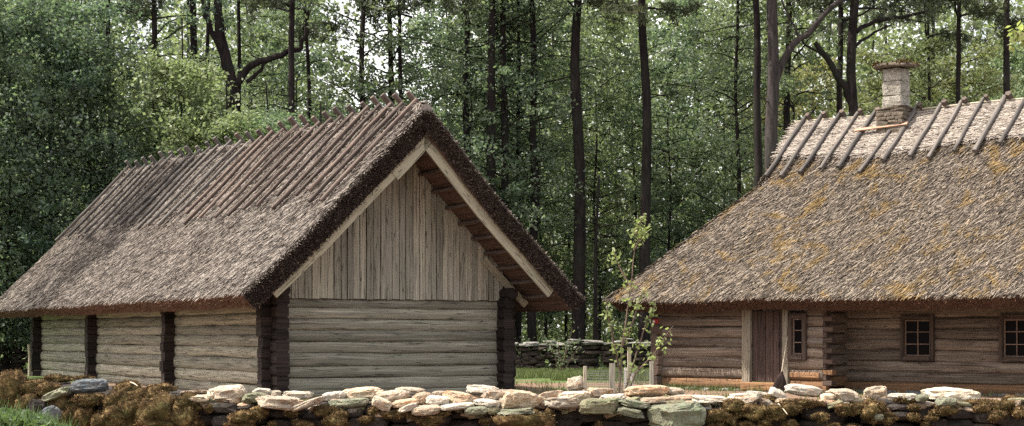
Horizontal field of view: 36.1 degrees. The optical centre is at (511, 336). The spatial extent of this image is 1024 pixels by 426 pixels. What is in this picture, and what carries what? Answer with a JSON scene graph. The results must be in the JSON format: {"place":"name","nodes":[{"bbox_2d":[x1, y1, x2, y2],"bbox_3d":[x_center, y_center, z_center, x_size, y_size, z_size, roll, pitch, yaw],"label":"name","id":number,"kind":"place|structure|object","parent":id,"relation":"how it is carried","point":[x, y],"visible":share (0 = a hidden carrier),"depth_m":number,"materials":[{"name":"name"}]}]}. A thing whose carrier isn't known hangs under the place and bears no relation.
{"place":"outdoors","nodes":[
{"label":"outdoors","id":0,"kind":"place"},
{"bbox_2d":[23,341,1002,404],"bbox_3d":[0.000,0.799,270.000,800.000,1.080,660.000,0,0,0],"label":"ground","id":1,"kind":"structure","parent":0,"point":[522,382],"depth_m":40.06,"materials":[{"name":"green plant"}]},
{"bbox_2d":[0,396,85,425],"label":"weeds","id":2,"kind":"object","parent":1,"relation":"on","point":[13,417],"visible":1,"depth_m":15.15,"materials":[{"name":"green plant"}]},
{"bbox_2d":[0,0,118,355],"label":"bird cherry","id":3,"kind":"object","parent":1,"relation":"on","point":[20,51],"visible":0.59,"depth_m":55.51,"materials":[{"name":"plant"}]},
{"bbox_2d":[0,0,126,371],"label":"bird cherry","id":4,"kind":"object","parent":1,"relation":"on","point":[25,9],"visible":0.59,"depth_m":56.57,"materials":[{"name":"plant"}]},
{"bbox_2d":[0,0,138,348],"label":"bird cherry","id":5,"kind":"object","parent":1,"relation":"on","point":[69,1],"visible":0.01,"depth_m":67.11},
{"bbox_2d":[0,0,172,356],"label":"bird cherry","id":6,"kind":"object","parent":1,"relation":"on","point":[72,15],"visible":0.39,"depth_m":57.54,"materials":[{"name":"plant"}]},
{"bbox_2d":[0,17,179,271],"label":"bird cherry","id":7,"kind":"object","parent":1,"relation":"on","point":[70,96],"visible":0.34,"depth_m":58.20,"materials":[{"name":"plant"}]},
{"bbox_2d":[42,0,166,165],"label":"pine tree","id":8,"kind":"object","parent":1,"relation":"on","point":[148,5],"visible":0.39,"depth_m":61.23,"materials":[{"name":"green plant"}]},
{"bbox_2d":[65,94,179,207],"bbox_3d":[-15.839,-4.350,65.045,7.257,11.496,8.212,0,0,0],"label":"bird cherry","id":9,"kind":"object","parent":1,"relation":"on","point":[137,111],"visible":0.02,"depth_m":64.25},
{"bbox_2d":[67,0,200,211],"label":"aspen tree","id":10,"kind":"object","parent":1,"relation":"on","point":[131,26],"visible":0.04,"depth_m":66.69,"materials":[{"name":"green plant"}]},
{"bbox_2d":[85,0,250,179],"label":"tree","id":11,"kind":"object","parent":1,"relation":"on","point":[190,21],"visible":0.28,"depth_m":61.01,"materials":[{"name":"green plant"}]},
{"bbox_2d":[82,17,260,209],"bbox_3d":[-12.094,-5.214,58.382,8.819,13.364,8.534,0,0,0],"label":"hazel tree","id":12,"kind":"object","parent":1,"relation":"on","point":[175,137],"visible":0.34,"depth_m":57.96,"materials":[{"name":"green plant"}]},
{"bbox_2d":[189,0,209,140],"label":"pine tree","id":13,"kind":"object","parent":1,"relation":"on","point":[193,33],"visible":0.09,"depth_m":61.60,"materials":[{"name":"brown plant"}]},
{"bbox_2d":[162,80,276,156],"bbox_3d":[-10.326,-4.003,58.065,6.700,10.936,6.451,0,0,-16],"label":"hazel tree","id":14,"kind":"object","parent":1,"relation":"on","point":[230,119],"visible":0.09,"depth_m":57.15,"materials":[{"name":"green plant"}]},
{"bbox_2d":[231,0,252,111],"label":"pine tree","id":15,"kind":"object","parent":1,"relation":"on","point":[239,45],"visible":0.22,"depth_m":62.87,"materials":[{"name":"brown plant"}]},
{"bbox_2d":[176,0,322,134],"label":"aspen tree","id":16,"kind":"object","parent":1,"relation":"on","point":[280,18],"visible":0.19,"depth_m":67.65,"materials":[{"name":"green plant"}]},
{"bbox_2d":[200,0,310,115],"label":"oak tree","id":17,"kind":"object","parent":1,"relation":"on","point":[218,37],"visible":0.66,"depth_m":60.88,"materials":[{"name":"brown plant"}]},
{"bbox_2d":[222,80,313,143],"bbox_3d":[-9.049,-4.003,57.961,7.096,10.943,7.604,0,0,0],"label":"hazel tree","id":18,"kind":"object","parent":1,"relation":"on","point":[268,120],"visible":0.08,"depth_m":57.62,"materials":[{"name":"green plant"}]},
{"bbox_2d":[239,0,321,125],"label":"pine tree","id":19,"kind":"object","parent":1,"relation":"on","point":[254,4],"visible":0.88,"depth_m":60.68,"materials":[{"name":"brown plant"}]},
{"bbox_2d":[0,90,585,395],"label":"log barn","id":20,"kind":"structure","parent":1,"relation":"on","point":[390,245],"depth_m":35.92,"materials":[{"name":"wood"}]},
{"bbox_2d":[241,1,349,127],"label":"aspen tree","id":21,"kind":"object","parent":1,"relation":"on","point":[315,57],"visible":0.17,"depth_m":69.89,"materials":[{"name":"green plant"}]},
{"bbox_2d":[240,0,368,122],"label":"pine tree","id":22,"kind":"object","parent":1,"relation":"on","point":[299,30],"visible":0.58,"depth_m":64.04,"materials":[{"name":"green plant"}]},
{"bbox_2d":[0,338,651,372],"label":"wooden fence","id":23,"kind":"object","parent":1,"relation":"on","point":[533,357],"depth_m":57.24,"materials":[{"name":"wood"}]},
{"bbox_2d":[0,313,651,369],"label":"undergrowth","id":24,"kind":"object","parent":1,"relation":"on","point":[525,339],"visible":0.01,"depth_m":67.66,"materials":[{"name":"green plant"}]},
{"bbox_2d":[275,0,440,120],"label":"tree","id":25,"kind":"object","parent":1,"relation":"on","point":[361,5],"visible":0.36,"depth_m":61.10,"materials":[{"name":"green plant"}]},
{"bbox_2d":[319,0,463,112],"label":"tree","id":26,"kind":"object","parent":1,"relation":"on","point":[390,60],"visible":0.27,"depth_m":62.79,"materials":[{"name":"green plant"}]},
{"bbox_2d":[349,0,441,99],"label":"pine tree","id":27,"kind":"object","parent":1,"relation":"on","point":[399,11],"visible":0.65,"depth_m":61.91,"materials":[{"name":"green plant"}]},
{"bbox_2d":[382,9,500,184],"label":"birch tree","id":28,"kind":"object","parent":1,"relation":"on","point":[422,21],"visible":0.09,"depth_m":69.09,"materials":[{"name":"green plant"}]},
{"bbox_2d":[388,0,509,175],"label":"birch tree","id":29,"kind":"object","parent":1,"relation":"on","point":[471,41],"visible":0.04,"depth_m":72.48,"materials":[{"name":"green plant"}]},
{"bbox_2d":[397,0,557,229],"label":"pine tree","id":30,"kind":"object","parent":1,"relation":"on","point":[467,123],"visible":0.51,"depth_m":61.27,"materials":[{"name":"green plant"}]},
{"bbox_2d":[405,0,551,229],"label":"birch tree","id":31,"kind":"object","parent":1,"relation":"on","point":[454,75],"visible":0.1,"depth_m":63.78,"materials":[{"name":"green plant"}]},
{"bbox_2d":[439,0,530,191],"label":"pine tree","id":32,"kind":"object","parent":1,"relation":"on","point":[491,128],"visible":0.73,"depth_m":60.62,"materials":[{"name":"brown plant"}]},
{"bbox_2d":[418,0,594,360],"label":"pine tree","id":33,"kind":"object","parent":1,"relation":"on","point":[519,315],"visible":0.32,"depth_m":63.29,"materials":[{"name":"green plant"}]},
{"bbox_2d":[429,0,586,221],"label":"pine tree","id":34,"kind":"object","parent":1,"relation":"on","point":[506,190],"visible":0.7,"depth_m":60.95,"materials":[{"name":"green plant"}]},
{"bbox_2d":[0,367,1023,425],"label":"field wall","id":35,"kind":"structure","parent":1,"relation":"on","point":[124,402],"depth_m":17.00,"materials":[{"name":"stone"}]},
{"bbox_2d":[28,399,46,412],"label":"loose stone","id":36,"kind":"object","parent":35,"relation":"on","point":[40,403],"visible":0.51,"depth_m":17.57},
{"bbox_2d":[42,386,70,401],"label":"loose stone","id":37,"kind":"object","parent":35,"relation":"on","point":[56,393],"visible":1,"depth_m":17.54,"materials":[{"name":"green stone"}]},
{"bbox_2d":[70,378,108,393],"bbox_3d":[-4.751,0.569,17.665,0.435,0.202,0.324,0,0,0],"label":"loose stone","id":38,"kind":"object","parent":35,"relation":"on","point":[87,386],"visible":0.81,"depth_m":17.54,"materials":[{"name":"grey stone"}]},
{"bbox_2d":[206,384,247,401],"bbox_3d":[-3.151,0.630,17.362,0.433,0.203,0.341,0,0,0],"label":"loose stone","id":39,"kind":"object","parent":35,"relation":"on","point":[227,392],"visible":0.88,"depth_m":17.23,"materials":[{"name":"beige stone"}]},
{"bbox_2d":[255,395,303,410],"bbox_3d":[-2.525,0.721,17.046,0.517,0.181,0.422,0,0,0],"label":"loose stone","id":40,"kind":"object","parent":35,"relation":"on","point":[286,403],"visible":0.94,"depth_m":16.87,"materials":[{"name":"beige stone"}]},
{"bbox_2d":[282,391,313,399],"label":"loose stone","id":41,"kind":"object","parent":35,"relation":"on","point":[301,395],"visible":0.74,"depth_m":17.25,"materials":[{"name":"white stone"}]},
{"bbox_2d":[290,396,325,411],"bbox_3d":[-2.194,0.725,16.952,0.384,0.183,0.244,0,0,0],"label":"loose stone","id":42,"kind":"object","parent":35,"relation":"on","point":[307,403],"visible":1,"depth_m":16.85,"materials":[{"name":"beige stone"}]},
{"bbox_2d":[336,398,369,406],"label":"loose stone","id":43,"kind":"object","parent":35,"relation":"on","point":[355,402],"visible":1,"depth_m":16.94,"materials":[{"name":"green stone"}]},
{"bbox_2d":[343,386,383,400],"bbox_3d":[-1.661,0.637,17.346,0.486,0.175,0.322,0,0,0],"label":"loose stone","id":44,"kind":"object","parent":35,"relation":"on","point":[364,392],"visible":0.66,"depth_m":17.21,"materials":[{"name":"beige stone"}]},
{"bbox_2d":[372,396,391,410],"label":"loose stone","id":45,"kind":"object","parent":35,"relation":"on","point":[381,403],"visible":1,"depth_m":16.84,"materials":[{"name":"white stone"}]},
{"bbox_2d":[375,389,409,402],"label":"loose stone","id":46,"kind":"object","parent":35,"relation":"on","point":[392,396],"visible":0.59,"depth_m":17.04,"materials":[{"name":"beige stone"}]},
{"bbox_2d":[411,404,440,415],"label":"loose stone","id":47,"kind":"object","parent":35,"relation":"on","point":[424,410],"visible":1,"depth_m":16.76,"materials":[{"name":"beige stone"}]},
{"bbox_2d":[425,395,449,405],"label":"loose stone","id":48,"kind":"object","parent":35,"relation":"on","point":[437,400],"visible":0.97,"depth_m":16.93,"materials":[{"name":"white stone"}]},
{"bbox_2d":[439,402,474,410],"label":"loose stone","id":49,"kind":"object","parent":35,"relation":"on","point":[455,406],"visible":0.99,"depth_m":16.80,"materials":[{"name":"white stone"}]},
{"bbox_2d":[442,390,478,402],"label":"loose stone","id":50,"kind":"object","parent":35,"relation":"on","point":[456,395],"visible":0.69,"depth_m":17.04,"materials":[{"name":"beige stone"}]},
{"bbox_2d":[464,406,487,414],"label":"loose stone","id":51,"kind":"object","parent":35,"relation":"on","point":[478,410],"visible":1,"depth_m":16.79,"materials":[{"name":"green stone"}]},
{"bbox_2d":[466,385,499,394],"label":"loose stone","id":52,"kind":"object","parent":35,"relation":"on","point":[476,389],"visible":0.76,"depth_m":17.41,"materials":[{"name":"white stone"}]},
{"bbox_2d":[473,398,499,407],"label":"loose stone","id":53,"kind":"object","parent":35,"relation":"on","point":[487,403],"visible":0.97,"depth_m":16.90,"materials":[{"name":"white stone"}]},
{"bbox_2d":[480,389,512,400],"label":"loose stone","id":54,"kind":"object","parent":35,"relation":"on","point":[497,395],"visible":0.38,"depth_m":17.16,"materials":[{"name":"beige stone"}]},
{"bbox_2d":[497,407,534,414],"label":"loose stone","id":55,"kind":"object","parent":35,"relation":"on","point":[515,411],"visible":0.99,"depth_m":16.73,"materials":[{"name":"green stone"}]},
{"bbox_2d":[501,390,542,408],"bbox_3d":[0.107,0.691,16.977,0.444,0.237,0.309,0,0,-21],"label":"loose stone","id":56,"kind":"object","parent":55,"relation":"on","point":[513,399],"visible":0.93,"depth_m":16.86,"materials":[{"name":"beige stone"}]},
{"bbox_2d":[543,397,580,409],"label":"loose stone","id":57,"kind":"object","parent":35,"relation":"on","point":[562,403],"visible":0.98,"depth_m":16.83,"materials":[{"name":"beige stone"}]},
{"bbox_2d":[557,391,590,400],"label":"loose stone","id":58,"kind":"object","parent":35,"relation":"on","point":[581,395],"visible":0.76,"depth_m":17.07,"materials":[{"name":"white stone"}]},
{"bbox_2d":[566,376,584,390],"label":"loose stone","id":59,"kind":"object","parent":35,"relation":"on","point":[575,383],"visible":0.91,"depth_m":17.37,"materials":[{"name":"beige stone"}]},
{"bbox_2d":[577,398,619,414],"bbox_3d":[0.928,0.750,16.925,0.478,0.195,0.361,0,0,0],"label":"loose stone","id":60,"kind":"object","parent":35,"relation":"on","point":[588,406],"visible":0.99,"depth_m":16.78,"materials":[{"name":"green stone"}]},
{"bbox_2d":[585,387,614,397],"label":"loose stone","id":61,"kind":"object","parent":35,"relation":"on","point":[595,392],"visible":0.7,"depth_m":17.27,"materials":[{"name":"beige stone"}]},
{"bbox_2d":[617,407,644,417],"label":"loose stone","id":62,"kind":"object","parent":35,"relation":"on","point":[631,412],"visible":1,"depth_m":16.78,"materials":[{"name":"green stone"}]},
{"bbox_2d":[619,399,649,408],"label":"loose stone","id":63,"kind":"object","parent":35,"relation":"on","point":[634,403],"visible":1,"depth_m":16.84,"materials":[{"name":"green stone"}]},
{"bbox_2d":[624,385,669,396],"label":"loose stone","id":64,"kind":"object","parent":35,"relation":"on","point":[648,391],"visible":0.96,"depth_m":17.17,"materials":[{"name":"beige stone"}]},
{"bbox_2d":[647,401,705,425],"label":"loose stone","id":65,"kind":"object","parent":35,"relation":"on","point":[687,413],"visible":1,"depth_m":16.73,"materials":[{"name":"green stone"}]},
{"bbox_2d":[691,395,725,404],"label":"loose stone","id":66,"kind":"object","parent":35,"relation":"on","point":[710,399],"visible":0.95,"depth_m":16.95,"materials":[{"name":"white stone"}]},
{"bbox_2d":[784,384,822,396],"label":"loose stone","id":67,"kind":"object","parent":35,"relation":"on","point":[803,390],"visible":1,"depth_m":17.15,"materials":[{"name":"white stone"}]},
{"bbox_2d":[825,388,860,402],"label":"loose stone","id":68,"kind":"object","parent":35,"relation":"on","point":[847,395],"visible":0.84,"depth_m":16.99,"materials":[{"name":"beige stone"}]},
{"bbox_2d":[863,386,886,398],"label":"loose stone","id":69,"kind":"object","parent":35,"relation":"on","point":[877,392],"visible":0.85,"depth_m":16.98,"materials":[{"name":"beige stone"}]},
{"bbox_2d":[921,387,980,401],"bbox_3d":[4.813,0.646,17.232,0.644,0.187,0.486,0,0,0],"label":"loose stone","id":70,"kind":"object","parent":35,"relation":"on","point":[935,393],"visible":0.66,"depth_m":17.04,"materials":[{"name":"white stone"}]},
{"bbox_2d":[0,0,1023,343],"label":"woodland","id":71,"kind":"object","parent":1,"relation":"on","point":[894,34],"visible":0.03,"depth_m":85.41,"materials":[{"name":"green plant"}]},
{"bbox_2d":[440,0,616,341],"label":"birch tree","id":72,"kind":"object","parent":1,"relation":"on","point":[553,258],"visible":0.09,"depth_m":69.87,"materials":[{"name":"green plant"}]},
{"bbox_2d":[459,0,620,349],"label":"pine tree","id":73,"kind":"object","parent":1,"relation":"on","point":[534,211],"visible":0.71,"depth_m":61.46,"materials":[{"name":"green plant"}]},
{"bbox_2d":[470,0,612,360],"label":"birch tree","id":74,"kind":"object","parent":1,"relation":"on","point":[562,233],"visible":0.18,"depth_m":65.80,"materials":[{"name":"green plant"}]},
{"bbox_2d":[543,321,585,370],"bbox_3d":[1.807,0.420,54.426,1.498,2.017,0.954,0,0,0],"label":"shrub","id":75,"kind":"object","parent":1,"relation":"on","point":[567,345],"visible":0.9,"depth_m":54.49,"materials":[{"name":"green plant"}]},
{"bbox_2d":[497,0,654,339],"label":"birch tree","id":76,"kind":"object","parent":1,"relation":"on","point":[592,240],"visible":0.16,"depth_m":72.64,"materials":[{"name":"green plant"}]},
{"bbox_2d":[544,0,640,347],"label":"pine tree","id":77,"kind":"object","parent":1,"relation":"on","point":[578,281],"visible":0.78,"depth_m":60.69,"materials":[{"name":"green plant"}]},
{"bbox_2d":[521,0,674,362],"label":"birch tree","id":78,"kind":"object","parent":1,"relation":"on","point":[611,29],"visible":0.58,"depth_m":67.28,"materials":[{"name":"green plant"}]},
{"bbox_2d":[576,176,635,367],"bbox_3d":[3.713,-2.370,60.174,2.601,7.666,2.108,0,0,0],"label":"aspen tree","id":79,"kind":"object","parent":1,"relation":"on","point":[595,312],"visible":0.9,"depth_m":60.49,"materials":[{"name":"brown plant"}]},
{"bbox_2d":[583,347,653,393],"bbox_3d":[2.124,0.803,29.587,0.925,1.194,1.393,0,0,43],"label":"wire cage","id":80,"kind":"object","parent":1,"relation":"on","point":[612,379],"visible":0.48,"depth_m":29.38,"materials":[{"name":"grey wood"}]},
{"bbox_2d":[556,0,704,341],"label":"birch tree","id":81,"kind":"object","parent":1,"relation":"on","point":[614,184],"visible":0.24,"depth_m":73.87,"materials":[{"name":"green plant"}]},
{"bbox_2d":[600,213,672,393],"bbox_3d":[2.373,-0.536,29.941,1.423,3.687,0.716,0,0,8],"label":"young apple tree","id":82,"kind":"object","parent":1,"relation":"on","point":[626,333],"visible":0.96,"depth_m":30.03,"materials":[{"name":"green plant"}]},
{"bbox_2d":[597,0,705,361],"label":"pine tree","id":83,"kind":"object","parent":1,"relation":"on","point":[640,12],"visible":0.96,"depth_m":60.39,"materials":[{"name":"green plant"}]},
{"bbox_2d":[600,0,750,278],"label":"birch tree","id":84,"kind":"object","parent":1,"relation":"on","point":[675,236],"visible":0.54,"depth_m":66.71,"materials":[{"name":"green plant"}]},
{"bbox_2d":[607,0,792,263],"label":"birch tree","id":85,"kind":"object","parent":1,"relation":"on","point":[695,122],"visible":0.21,"depth_m":70.71,"materials":[{"name":"green plant"}]},
{"bbox_2d":[632,0,793,240],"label":"birch tree","id":86,"kind":"object","parent":1,"relation":"on","point":[713,104],"visible":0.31,"depth_m":65.91,"materials":[{"name":"green plant"}]},
{"bbox_2d":[723,0,762,188],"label":"pine tree","id":87,"kind":"object","parent":1,"relation":"on","point":[758,161],"visible":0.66,"depth_m":56.86,"materials":[{"name":"brown plant"}]},
{"bbox_2d":[662,0,830,213],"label":"pine tree","id":88,"kind":"object","parent":1,"relation":"on","point":[745,91],"visible":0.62,"depth_m":62.17,"materials":[{"name":"green plant"}]},
{"bbox_2d":[709,64,843,196],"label":"birch tree","id":89,"kind":"object","parent":1,"relation":"on","point":[799,117],"visible":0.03,"depth_m":76.49,"materials":[{"name":"green plant"}]},
{"bbox_2d":[772,337,787,389],"bbox_3d":[6.184,0.639,36.311,0.433,1.284,0.246,0,0,0],"label":"twig broom","id":90,"kind":"object","parent":1,"relation":"on","point":[779,380],"visible":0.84,"depth_m":36.30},
{"bbox_2d":[728,52,847,192],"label":"birch tree","id":91,"kind":"object","parent":1,"relation":"on","point":[818,74],"visible":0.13,"depth_m":73.51,"materials":[{"name":"green plant"}]},
{"bbox_2d":[716,0,866,197],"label":"tree","id":92,"kind":"object","parent":1,"relation":"on","point":[786,85],"visible":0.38,"depth_m":60.96,"materials":[{"name":"green plant"}]},
{"bbox_2d":[744,0,855,171],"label":"pine tree","id":93,"kind":"object","parent":1,"relation":"on","point":[775,67],"visible":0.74,"depth_m":55.87,"materials":[{"name":"grey plant"}]},
{"bbox_2d":[603,58,1023,395],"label":"log house","id":94,"kind":"structure","parent":1,"relation":"on","point":[882,246],"depth_m":36.76,"materials":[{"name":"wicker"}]},
{"bbox_2d":[753,311,781,381],"bbox_3d":[6.022,0.226,36.909,0.841,1.658,0.127,0,0,40],"label":"door","id":95,"kind":"structure","parent":94,"relation":"in","point":[767,325],"depth_m":36.92,"materials":[{"name":"brown wood"}]},
{"bbox_2d":[788,313,806,359],"bbox_3d":[6.620,-0.006,36.322,0.469,1.076,0.220,0,0,40],"label":"window","id":96,"kind":"structure","parent":94,"relation":"in","point":[797,327],"depth_m":36.32,"materials":[{"name":"brown wood"}]},
{"bbox_2d":[900,315,934,360],"bbox_3d":[9.168,0.030,35.532,0.807,1.029,0.138,0,0,40],"label":"window","id":97,"kind":"structure","parent":94,"relation":"in","point":[917,332],"depth_m":35.55,"materials":[{"name":"brown wood"}]},
{"bbox_2d":[999,314,1023,361],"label":"window","id":98,"kind":"structure","parent":94,"relation":"in","point":[1011,326],"depth_m":34.14,"materials":[{"name":"brown wood"}]},
{"bbox_2d":[813,0,904,116],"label":"pine tree","id":99,"kind":"object","parent":1,"relation":"on","point":[843,25],"visible":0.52,"depth_m":62.93,"materials":[{"name":"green plant"}]},
{"bbox_2d":[795,0,938,116],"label":"pine tree","id":100,"kind":"object","parent":1,"relation":"on","point":[849,86],"visible":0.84,"depth_m":58.92,"materials":[{"name":"plant"}]},
{"bbox_2d":[816,39,963,117],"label":"birch tree","id":101,"kind":"object","parent":1,"relation":"on","point":[865,97],"visible":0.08,"depth_m":71.84,"materials":[{"name":"green plant"}]},
{"bbox_2d":[858,28,982,110],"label":"birch tree","id":102,"kind":"object","parent":1,"relation":"on","point":[936,44],"visible":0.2,"depth_m":67.58,"materials":[{"name":"green plant"}]},
{"bbox_2d":[862,0,991,105],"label":"pine tree","id":103,"kind":"object","parent":1,"relation":"on","point":[928,15],"visible":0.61,"depth_m":67.28,"materials":[{"name":"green plant"}]},
{"bbox_2d":[900,0,1023,103],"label":"pine tree","id":104,"kind":"object","parent":1,"relation":"on","point":[959,15],"visible":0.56,"depth_m":62.92,"materials":[{"name":"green plant"}]},
{"bbox_2d":[910,30,1023,106],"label":"birch tree","id":105,"kind":"object","parent":1,"relation":"on","point":[987,78],"visible":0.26,"depth_m":70.67,"materials":[{"name":"green plant"}]},
{"bbox_2d":[960,0,1023,94],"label":"pine tree","id":106,"kind":"object","parent":1,"relation":"on","point":[987,9],"visible":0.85,"depth_m":60.95,"materials":[{"name":"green plant"}]},
{"bbox_2d":[966,37,1023,103],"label":"birch tree","id":107,"kind":"object","parent":1,"relation":"on","point":[1018,57],"visible":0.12,"depth_m":74.88,"materials":[{"name":"green plant"}]},
{"bbox_2d":[1005,20,1023,52],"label":"young birch","id":108,"kind":"object","parent":1,"relation":"on","point":[1017,37],"visible":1,"depth_m":13.91,"materials":[{"name":"green plant"}]},
{"bbox_2d":[6,0,1023,337],"label":"sky","id":109,"kind":"structure","parent":0,"point":[377,59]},
{"bbox_2d":[250,367,1021,401],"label":"grass","id":110,"kind":"structure","parent":0,"point":[550,373],"depth_m":46.37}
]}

